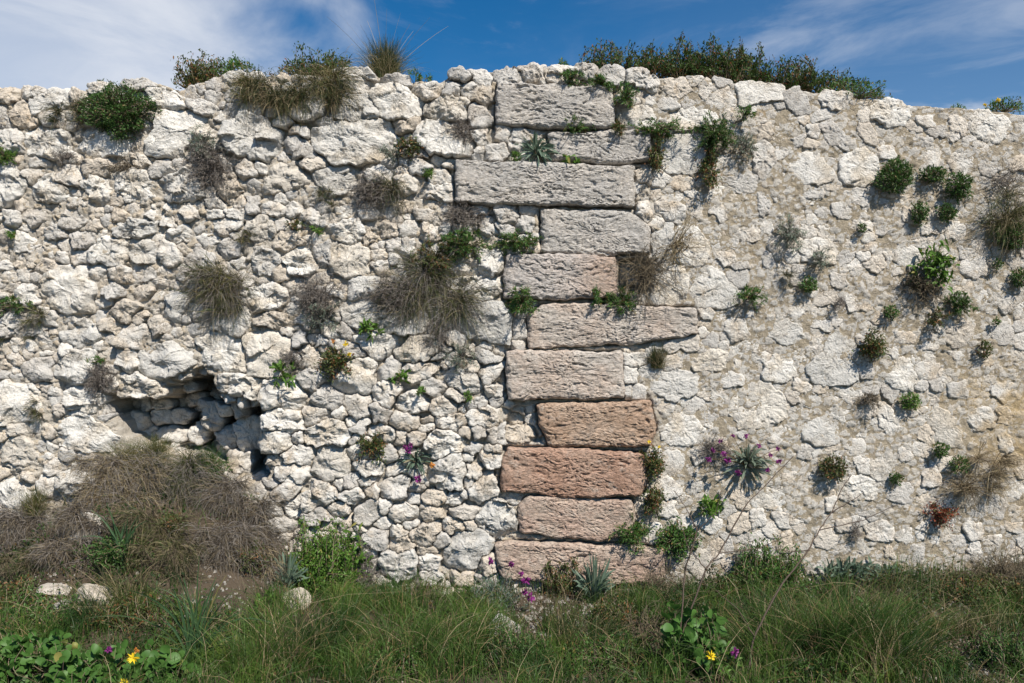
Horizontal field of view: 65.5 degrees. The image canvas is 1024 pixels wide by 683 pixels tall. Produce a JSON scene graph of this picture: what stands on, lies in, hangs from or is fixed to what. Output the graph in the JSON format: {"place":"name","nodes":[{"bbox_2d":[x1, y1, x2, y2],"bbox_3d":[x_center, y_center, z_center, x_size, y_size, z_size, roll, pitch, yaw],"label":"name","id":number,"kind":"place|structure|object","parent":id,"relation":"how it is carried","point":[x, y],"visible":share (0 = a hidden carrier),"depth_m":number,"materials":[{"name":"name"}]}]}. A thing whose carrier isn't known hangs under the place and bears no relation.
{"place":"outdoors","nodes":[
{"label":"outdoors","id":0,"kind":"place"},
{"bbox_2d":[0,467,1023,682],"bbox_3d":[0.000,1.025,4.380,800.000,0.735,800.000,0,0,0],"label":"ground","id":1,"kind":"structure","parent":0,"point":[233,582],"depth_m":3.92,"materials":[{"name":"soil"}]},
{"bbox_2d":[0,542,40,587],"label":"grass tuft","id":2,"kind":"object","parent":1,"relation":"on","point":[4,561],"visible":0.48,"depth_m":3.97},
{"bbox_2d":[0,573,45,610],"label":"leafy shrub","id":3,"kind":"object","parent":1,"relation":"on","point":[17,587],"visible":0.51,"depth_m":3.77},
{"bbox_2d":[0,487,62,557],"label":"grass tuft","id":4,"kind":"object","parent":1,"relation":"on","point":[12,520],"visible":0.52,"depth_m":4.29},
{"bbox_2d":[8,485,62,515],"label":"grass tuft","id":5,"kind":"object","parent":1,"relation":"on","point":[37,499],"visible":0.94,"depth_m":4.29,"materials":[{"name":"plant"}]},
{"bbox_2d":[0,584,82,633],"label":"leafy shrub","id":6,"kind":"object","parent":1,"relation":"on","point":[42,604],"visible":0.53,"depth_m":3.65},
{"bbox_2d":[0,620,90,682],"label":"broadleaf plant","id":7,"kind":"object","parent":1,"relation":"on","point":[19,657],"visible":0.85,"depth_m":3.06,"materials":[{"name":"plant"}]},
{"bbox_2d":[17,528,95,577],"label":"grass tuft","id":8,"kind":"object","parent":1,"relation":"on","point":[49,553],"visible":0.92,"depth_m":3.93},
{"bbox_2d":[38,494,124,566],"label":"grass tuft","id":9,"kind":"object","parent":1,"relation":"on","point":[71,517],"visible":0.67,"depth_m":3.99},
{"bbox_2d":[44,639,139,682],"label":"broadleaf plant","id":10,"kind":"object","parent":1,"relation":"on","point":[80,672],"visible":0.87,"depth_m":3.00,"materials":[{"name":"green plant"}]},
{"bbox_2d":[39,519,166,630],"bbox_3d":[-1.857,1.091,3.743,0.655,0.457,0.532,0,0,-37],"label":"grass tuft","id":11,"kind":"object","parent":1,"relation":"on","point":[109,593],"visible":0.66,"depth_m":3.75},
{"bbox_2d":[81,533,138,573],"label":"leafy shrub","id":12,"kind":"object","parent":1,"relation":"on","point":[100,557],"visible":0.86,"depth_m":3.91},
{"bbox_2d":[69,503,150,564],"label":"strap leaved plant","id":13,"kind":"object","parent":1,"relation":"on","point":[114,537],"visible":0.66,"depth_m":3.94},
{"bbox_2d":[47,441,175,512],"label":"grass tuft","id":14,"kind":"object","parent":1,"relation":"on","point":[111,466],"visible":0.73,"depth_m":4.14,"materials":[{"name":"plant"}]},
{"bbox_2d":[86,589,169,638],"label":"grass tuft","id":15,"kind":"object","parent":1,"relation":"on","point":[127,607],"visible":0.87,"depth_m":3.62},
{"bbox_2d":[89,436,170,472],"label":"grass tuft","id":16,"kind":"object","parent":1,"relation":"on","point":[128,448],"visible":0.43,"depth_m":4.27,"materials":[{"name":"plant"}]},
{"bbox_2d":[124,432,187,463],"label":"grass tuft","id":17,"kind":"object","parent":1,"relation":"on","point":[154,446],"visible":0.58,"depth_m":4.30,"materials":[{"name":"plant"}]},
{"bbox_2d":[94,493,218,560],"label":"grass tuft","id":18,"kind":"object","parent":1,"relation":"on","point":[132,516],"visible":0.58,"depth_m":4.00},
{"bbox_2d":[121,639,201,682],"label":"broadleaf plant","id":19,"kind":"object","parent":1,"relation":"on","point":[165,653],"visible":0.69,"depth_m":3.05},
{"bbox_2d":[122,534,215,585],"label":"grass tuft","id":20,"kind":"object","parent":1,"relation":"on","point":[173,552],"visible":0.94,"depth_m":3.89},
{"bbox_2d":[110,436,241,521],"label":"grass tuft","id":21,"kind":"object","parent":1,"relation":"on","point":[182,474],"visible":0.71,"depth_m":4.17,"materials":[{"name":"plant"}]},
{"bbox_2d":[90,561,274,665],"bbox_3d":[-1.376,1.118,3.321,0.797,0.484,0.239,0,0,0],"label":"strap leaved plant","id":22,"kind":"object","parent":1,"relation":"on","point":[189,637],"visible":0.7,"depth_m":3.29,"materials":[{"name":"plant"}]},
{"bbox_2d":[172,512,274,583],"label":"grass tuft","id":23,"kind":"object","parent":1,"relation":"on","point":[225,546],"visible":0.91,"depth_m":3.98,"materials":[{"name":"plant"}]},
{"bbox_2d":[170,461,308,564],"bbox_3d":[-1.421,0.999,4.157,0.742,0.753,0.077,0,0,0],"label":"grass tuft","id":24,"kind":"object","parent":1,"relation":"on","point":[262,507],"visible":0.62,"depth_m":4.16,"materials":[{"name":"plant"}]},
{"bbox_2d":[206,606,286,647],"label":"grass tuft","id":25,"kind":"object","parent":1,"relation":"on","point":[239,622],"visible":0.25,"depth_m":3.57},
{"bbox_2d":[228,535,270,574],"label":"leafy shrub","id":26,"kind":"object","parent":1,"relation":"on","point":[251,558],"visible":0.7,"depth_m":4.00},
{"bbox_2d":[251,536,288,589],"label":"grass tuft","id":27,"kind":"object","parent":1,"relation":"on","point":[267,568],"visible":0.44,"depth_m":4.05,"materials":[{"name":"plant"}]},
{"bbox_2d":[148,572,401,682],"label":"grass tuft","id":28,"kind":"object","parent":1,"relation":"on","point":[270,637],"visible":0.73,"depth_m":3.25,"materials":[{"name":"plant"}]},
{"bbox_2d":[267,552,309,587],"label":"rosette plant","id":29,"kind":"object","parent":1,"relation":"on","point":[290,576],"visible":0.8,"depth_m":4.08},
{"bbox_2d":[284,516,369,593],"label":"leafy shrub","id":30,"kind":"object","parent":1,"relation":"on","point":[319,559],"visible":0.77,"depth_m":4.20,"materials":[{"name":"plant"}]},
{"bbox_2d":[268,568,390,648],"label":"grass tuft","id":31,"kind":"object","parent":1,"relation":"on","point":[349,621],"visible":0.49,"depth_m":3.64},
{"bbox_2d":[350,527,383,592],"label":"dry shrub","id":32,"kind":"object","parent":1,"relation":"on","point":[364,575],"visible":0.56,"depth_m":4.31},
{"bbox_2d":[356,637,430,682],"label":"grass tuft","id":33,"kind":"object","parent":1,"relation":"on","point":[415,663],"visible":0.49,"depth_m":3.25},
{"bbox_2d":[331,564,459,616],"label":"grass tuft","id":34,"kind":"object","parent":1,"relation":"on","point":[389,598],"visible":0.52,"depth_m":4.06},
{"bbox_2d":[327,586,536,678],"bbox_3d":[-0.378,1.231,3.359,1.039,0.306,0.754,0,0,0],"label":"grass tuft","id":35,"kind":"object","parent":1,"relation":"on","point":[417,631],"visible":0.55,"depth_m":3.42,"materials":[{"name":"plant"}]},
{"bbox_2d":[441,636,511,680],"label":"grass tuft","id":36,"kind":"object","parent":1,"relation":"on","point":[486,652],"visible":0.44,"depth_m":3.30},
{"bbox_2d":[469,557,535,611],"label":"flowering plant","id":37,"kind":"object","parent":1,"relation":"on","point":[491,587],"visible":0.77,"depth_m":4.01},
{"bbox_2d":[0,62,1023,593],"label":"rubble wall","id":38,"kind":"structure","parent":1,"relation":"on","point":[552,428],"depth_m":4.36,"materials":[{"name":"stone"}]},
{"bbox_2d":[35,87,91,132],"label":"grass tuft","id":39,"kind":"object","parent":38,"relation":"attached to","point":[56,109],"visible":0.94,"depth_m":4.31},
{"bbox_2d":[75,359,122,407],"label":"dry shrub","id":40,"kind":"object","parent":38,"relation":"attached to","point":[97,378],"visible":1,"depth_m":4.32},
{"bbox_2d":[76,80,161,143],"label":"cushion plant","id":41,"kind":"object","parent":38,"relation":"attached to","point":[108,109],"visible":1,"depth_m":4.29,"materials":[{"name":"plant"}]},
{"bbox_2d":[170,48,224,90],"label":"leafy shrub","id":42,"kind":"object","parent":38,"relation":"on","point":[194,77],"visible":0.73,"depth_m":4.43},
{"bbox_2d":[174,139,242,198],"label":"dry shrub","id":43,"kind":"object","parent":38,"relation":"attached to","point":[211,166],"visible":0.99,"depth_m":4.31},
{"bbox_2d":[157,245,266,346],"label":"grass tuft","id":44,"kind":"object","parent":38,"relation":"attached to","point":[218,287],"visible":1,"depth_m":4.28,"materials":[{"name":"plant"}]},
{"bbox_2d":[220,62,306,127],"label":"grass tuft","id":45,"kind":"object","parent":38,"relation":"attached to","point":[246,82],"visible":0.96,"depth_m":4.29,"materials":[{"name":"plant"}]},
{"bbox_2d":[283,265,351,322],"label":"dry shrub","id":46,"kind":"object","parent":38,"relation":"attached to","point":[313,296],"visible":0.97,"depth_m":4.31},
{"bbox_2d":[263,45,372,150],"bbox_3d":[-1.061,-1.315,4.294,0.664,0.575,0.114,0,0,0],"label":"grass tuft","id":47,"kind":"object","parent":38,"relation":"attached to","point":[333,95],"visible":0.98,"depth_m":4.29,"materials":[{"name":"plant"}]},
{"bbox_2d":[283,41,352,77],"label":"leafy shrub","id":48,"kind":"object","parent":38,"relation":"on","point":[302,64],"visible":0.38,"depth_m":4.44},
{"bbox_2d":[301,299,340,334],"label":"grey leaved plant","id":49,"kind":"object","parent":38,"relation":"attached to","point":[319,321],"visible":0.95,"depth_m":4.31,"materials":[{"name":"plant"}]},
{"bbox_2d":[314,339,355,384],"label":"leafy shrub","id":50,"kind":"object","parent":38,"relation":"attached to","point":[334,359],"visible":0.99,"depth_m":4.30,"materials":[{"name":"green plant"}]},
{"bbox_2d":[346,166,395,218],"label":"dry shrub","id":51,"kind":"object","parent":38,"relation":"attached to","point":[363,190],"visible":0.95,"depth_m":4.31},
{"bbox_2d":[355,429,390,466],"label":"leafy shrub","id":52,"kind":"object","parent":38,"relation":"attached to","point":[376,445],"visible":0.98,"depth_m":4.31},
{"bbox_2d":[351,268,426,326],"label":"dry shrub","id":53,"kind":"object","parent":38,"relation":"attached to","point":[386,302],"visible":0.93,"depth_m":4.30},
{"bbox_2d":[331,0,447,77],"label":"grass tuft","id":54,"kind":"object","parent":38,"relation":"on","point":[382,63],"visible":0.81,"depth_m":4.43,"materials":[{"name":"plant"}]},
{"bbox_2d":[365,168,417,223],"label":"dry grass tuft","id":55,"kind":"object","parent":38,"relation":"attached to","point":[391,190],"visible":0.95,"depth_m":4.31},
{"bbox_2d":[397,442,434,482],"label":"flowering plant","id":56,"kind":"object","parent":38,"relation":"attached to","point":[414,460],"visible":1,"depth_m":4.32,"materials":[{"name":"green plant"}]},
{"bbox_2d":[407,234,454,275],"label":"sprawling plant","id":57,"kind":"object","parent":38,"relation":"attached to","point":[428,257],"visible":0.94,"depth_m":4.30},
{"bbox_2d":[351,242,511,369],"bbox_3d":[-0.423,-0.197,4.300,0.943,0.762,0.103,0,0,0],"label":"grass tuft","id":58,"kind":"object","parent":38,"relation":"attached to","point":[460,303],"visible":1,"depth_m":4.30,"materials":[{"name":"plant"}]},
{"bbox_2d":[436,196,495,230],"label":"dry shrub","id":59,"kind":"object","parent":38,"relation":"attached to","point":[463,214],"visible":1,"depth_m":4.32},
{"bbox_2d":[438,226,494,262],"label":"sprawling plant","id":60,"kind":"object","parent":38,"relation":"attached to","point":[466,239],"visible":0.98,"depth_m":4.30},
{"bbox_2d":[490,228,543,255],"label":"sprawling plant","id":61,"kind":"object","parent":38,"relation":"attached to","point":[517,243],"visible":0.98,"depth_m":4.31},
{"bbox_2d":[502,285,538,315],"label":"sprawling plant","id":62,"kind":"object","parent":38,"relation":"attached to","point":[519,298],"visible":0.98,"depth_m":4.29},
{"bbox_2d":[517,131,558,165],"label":"rosette plant","id":63,"kind":"object","parent":38,"relation":"attached to","point":[535,150],"visible":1,"depth_m":4.33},
{"bbox_2d":[579,38,638,68],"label":"leafy shrub","id":64,"kind":"object","parent":38,"relation":"on","point":[601,62],"visible":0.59,"depth_m":4.52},
{"bbox_2d":[603,512,655,554],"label":"sprawling plant","id":65,"kind":"object","parent":38,"relation":"attached to","point":[635,534],"visible":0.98,"depth_m":4.29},
{"bbox_2d":[609,39,684,78],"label":"leafy shrub","id":66,"kind":"object","parent":38,"relation":"on","point":[653,64],"visible":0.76,"depth_m":4.50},
{"bbox_2d":[639,440,667,489],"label":"leafy shrub","id":67,"kind":"object","parent":38,"relation":"attached to","point":[652,461],"visible":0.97,"depth_m":4.30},
{"bbox_2d":[608,228,700,316],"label":"twig bush","id":68,"kind":"object","parent":38,"relation":"attached to","point":[648,272],"visible":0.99,"depth_m":4.31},
{"bbox_2d":[641,479,668,523],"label":"leafy shrub","id":69,"kind":"object","parent":38,"relation":"attached to","point":[651,497],"visible":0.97,"depth_m":4.31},
{"bbox_2d":[626,117,692,138],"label":"sprawling plant","id":70,"kind":"object","parent":38,"relation":"attached to","point":[664,129],"visible":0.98,"depth_m":4.31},
{"bbox_2d":[650,513,704,563],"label":"leafy shrub","id":71,"kind":"object","parent":38,"relation":"attached to","point":[676,541],"visible":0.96,"depth_m":4.30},
{"bbox_2d":[647,202,718,293],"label":"twig bush","id":72,"kind":"object","parent":38,"relation":"attached to","point":[682,236],"visible":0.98,"depth_m":4.33,"materials":[{"name":"plant"}]},
{"bbox_2d":[659,31,733,78],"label":"leafy shrub","id":73,"kind":"object","parent":38,"relation":"on","point":[691,64],"visible":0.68,"depth_m":4.50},
{"bbox_2d":[693,146,722,189],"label":"leafy shrub","id":74,"kind":"object","parent":38,"relation":"attached to","point":[711,178],"visible":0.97,"depth_m":4.31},
{"bbox_2d":[689,109,738,154],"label":"sprawling plant","id":75,"kind":"object","parent":38,"relation":"attached to","point":[714,137],"visible":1,"depth_m":4.31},
{"bbox_2d":[711,38,772,83],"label":"leafy shrub","id":76,"kind":"object","parent":38,"relation":"on","point":[743,63],"visible":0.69,"depth_m":4.50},
{"bbox_2d":[705,434,781,487],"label":"flowering plant","id":77,"kind":"object","parent":38,"relation":"attached to","point":[748,460],"visible":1,"depth_m":4.30,"materials":[{"name":"plant"}]},
{"bbox_2d":[773,212,806,254],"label":"grey leaved plant","id":78,"kind":"object","parent":38,"relation":"attached to","point":[788,236],"visible":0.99,"depth_m":4.31,"materials":[{"name":"plant"}]},
{"bbox_2d":[763,54,824,92],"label":"leafy shrub","id":79,"kind":"object","parent":38,"relation":"on","point":[802,81],"visible":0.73,"depth_m":4.50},
{"bbox_2d":[816,452,850,483],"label":"cushion plant","id":80,"kind":"object","parent":38,"relation":"attached to","point":[833,469],"visible":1,"depth_m":4.32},
{"bbox_2d":[803,65,865,92],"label":"leafy shrub","id":81,"kind":"object","parent":38,"relation":"on","point":[827,80],"visible":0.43,"depth_m":4.53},
{"bbox_2d":[821,76,891,99],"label":"cushion plant","id":82,"kind":"object","parent":38,"relation":"on","point":[873,94],"visible":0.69,"depth_m":4.39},
{"bbox_2d":[851,320,889,362],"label":"leafy shrub","id":83,"kind":"object","parent":38,"relation":"attached to","point":[874,347],"visible":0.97,"depth_m":4.30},
{"bbox_2d":[870,155,916,193],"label":"cushion plant","id":84,"kind":"object","parent":38,"relation":"attached to","point":[900,166],"visible":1,"depth_m":4.30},
{"bbox_2d":[894,261,956,307],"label":"dry shrub","id":85,"kind":"object","parent":38,"relation":"attached to","point":[923,285],"visible":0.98,"depth_m":4.32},
{"bbox_2d":[907,238,960,294],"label":"broadleaf plant","id":86,"kind":"object","parent":38,"relation":"attached to","point":[935,263],"visible":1,"depth_m":4.29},
{"bbox_2d":[940,170,975,204],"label":"cushion plant","id":87,"kind":"object","parent":38,"relation":"attached to","point":[961,188],"visible":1,"depth_m":4.32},
{"bbox_2d":[932,437,1023,524],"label":"grass tuft","id":88,"kind":"object","parent":38,"relation":"attached to","point":[965,488],"visible":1,"depth_m":4.30,"materials":[{"name":"plant"}]},
{"bbox_2d":[961,166,1023,274],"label":"grass tuft","id":89,"kind":"object","parent":38,"relation":"attached to","point":[1010,217],"visible":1,"depth_m":4.30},
{"bbox_2d":[0,474,1023,682],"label":"grass","id":90,"kind":"structure","parent":1,"relation":"on","point":[357,669],"depth_m":3.39,"materials":[{"name":"plant"}]},
{"bbox_2d":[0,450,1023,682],"bbox_3d":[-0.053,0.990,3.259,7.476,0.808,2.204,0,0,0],"label":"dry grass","id":91,"kind":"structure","parent":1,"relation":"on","point":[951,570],"depth_m":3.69,"materials":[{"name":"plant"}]},
{"bbox_2d":[0,440,1023,682],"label":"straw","id":92,"kind":"object","parent":1,"relation":"on","point":[596,619],"visible":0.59,"depth_m":3.50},
{"bbox_2d":[0,462,1023,682],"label":"weeds","id":93,"kind":"object","parent":1,"relation":"on","point":[601,655],"visible":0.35,"depth_m":3.66,"materials":[{"name":"plant"}]},
{"bbox_2d":[487,619,557,670],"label":"leafy shrub","id":94,"kind":"object","parent":1,"relation":"on","point":[509,635],"visible":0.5,"depth_m":3.38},
{"bbox_2d":[538,555,581,599],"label":"leafy shrub","id":95,"kind":"object","parent":1,"relation":"on","point":[555,582],"visible":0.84,"depth_m":4.27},
{"bbox_2d":[489,578,651,656],"bbox_3d":[0.225,1.255,3.675,0.743,0.274,0.593,0,0,24],"label":"grass tuft","id":96,"kind":"object","parent":1,"relation":"on","point":[562,620],"visible":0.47,"depth_m":3.69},
{"bbox_2d":[570,553,615,602],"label":"rosette plant","id":97,"kind":"object","parent":1,"relation":"on","point":[591,576],"visible":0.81,"depth_m":4.17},
{"bbox_2d":[559,631,635,678],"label":"leafy shrub","id":98,"kind":"object","parent":1,"relation":"on","point":[591,663],"visible":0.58,"depth_m":3.34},
{"bbox_2d":[586,593,642,629],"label":"leafy shrub","id":99,"kind":"object","parent":1,"relation":"on","point":[613,609],"visible":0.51,"depth_m":3.81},
{"bbox_2d":[611,595,672,642],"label":"twig bush","id":100,"kind":"object","parent":1,"relation":"on","point":[650,628],"visible":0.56,"depth_m":3.64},
{"bbox_2d":[626,552,702,600],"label":"dry shrub","id":101,"kind":"object","parent":1,"relation":"on","point":[659,578],"visible":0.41,"depth_m":4.18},
{"bbox_2d":[656,598,743,681],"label":"broadleaf plant","id":102,"kind":"object","parent":1,"relation":"on","point":[693,627],"visible":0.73,"depth_m":3.20,"materials":[{"name":"plant"}]},
{"bbox_2d":[693,560,761,603],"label":"leafy shrub","id":103,"kind":"object","parent":1,"relation":"on","point":[730,576],"visible":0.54,"depth_m":4.10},
{"bbox_2d":[702,551,842,645],"bbox_3d":[1.159,1.191,3.544,0.674,0.355,0.677,0,0,19],"label":"grass tuft","id":104,"kind":"object","parent":1,"relation":"on","point":[768,614],"visible":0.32,"depth_m":3.54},
{"bbox_2d":[727,532,818,598],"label":"leafy shrub","id":105,"kind":"object","parent":1,"relation":"on","point":[775,566],"visible":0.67,"depth_m":4.20,"materials":[{"name":"plant"}]},
{"bbox_2d":[716,475,895,679],"bbox_3d":[1.246,0.999,3.290,0.879,0.780,0.252,0,0,-33],"label":"bare sapling","id":106,"kind":"object","parent":1,"relation":"on","point":[771,602],"visible":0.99,"depth_m":3.28,"materials":[{"name":"brown plant"}]},
{"bbox_2d":[658,561,982,682],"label":"grass tuft","id":107,"kind":"object","parent":1,"relation":"on","point":[868,633],"visible":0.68,"depth_m":3.24,"materials":[{"name":"plant"}]},
{"bbox_2d":[803,555,878,580],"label":"rosette plant","id":108,"kind":"object","parent":1,"relation":"on","point":[841,567],"visible":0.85,"depth_m":4.32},
{"bbox_2d":[846,582,993,653],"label":"grass tuft","id":109,"kind":"object","parent":1,"relation":"on","point":[935,625],"visible":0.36,"depth_m":3.49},
{"bbox_2d":[849,550,1023,609],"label":"grass tuft","id":110,"kind":"object","parent":1,"relation":"on","point":[908,585],"visible":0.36,"depth_m":4.10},
{"bbox_2d":[908,589,1023,646],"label":"grass tuft","id":111,"kind":"object","parent":1,"relation":"on","point":[985,623],"visible":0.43,"depth_m":3.59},
{"bbox_2d":[927,568,1023,605],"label":"leafy shrub","id":112,"kind":"object","parent":1,"relation":"on","point":[969,586],"visible":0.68,"depth_m":4.01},
{"bbox_2d":[960,538,1023,591],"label":"dry shrub","id":113,"kind":"object","parent":1,"relation":"on","point":[981,569],"visible":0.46,"depth_m":4.12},
{"bbox_2d":[964,612,1023,676],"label":"leafy shrub","id":114,"kind":"object","parent":1,"relation":"on","point":[989,640],"visible":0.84,"depth_m":3.23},
{"bbox_2d":[0,0,1023,114],"label":"sky","id":115,"kind":"structure","parent":0,"point":[932,53],"materials":[{"name":"blue"}]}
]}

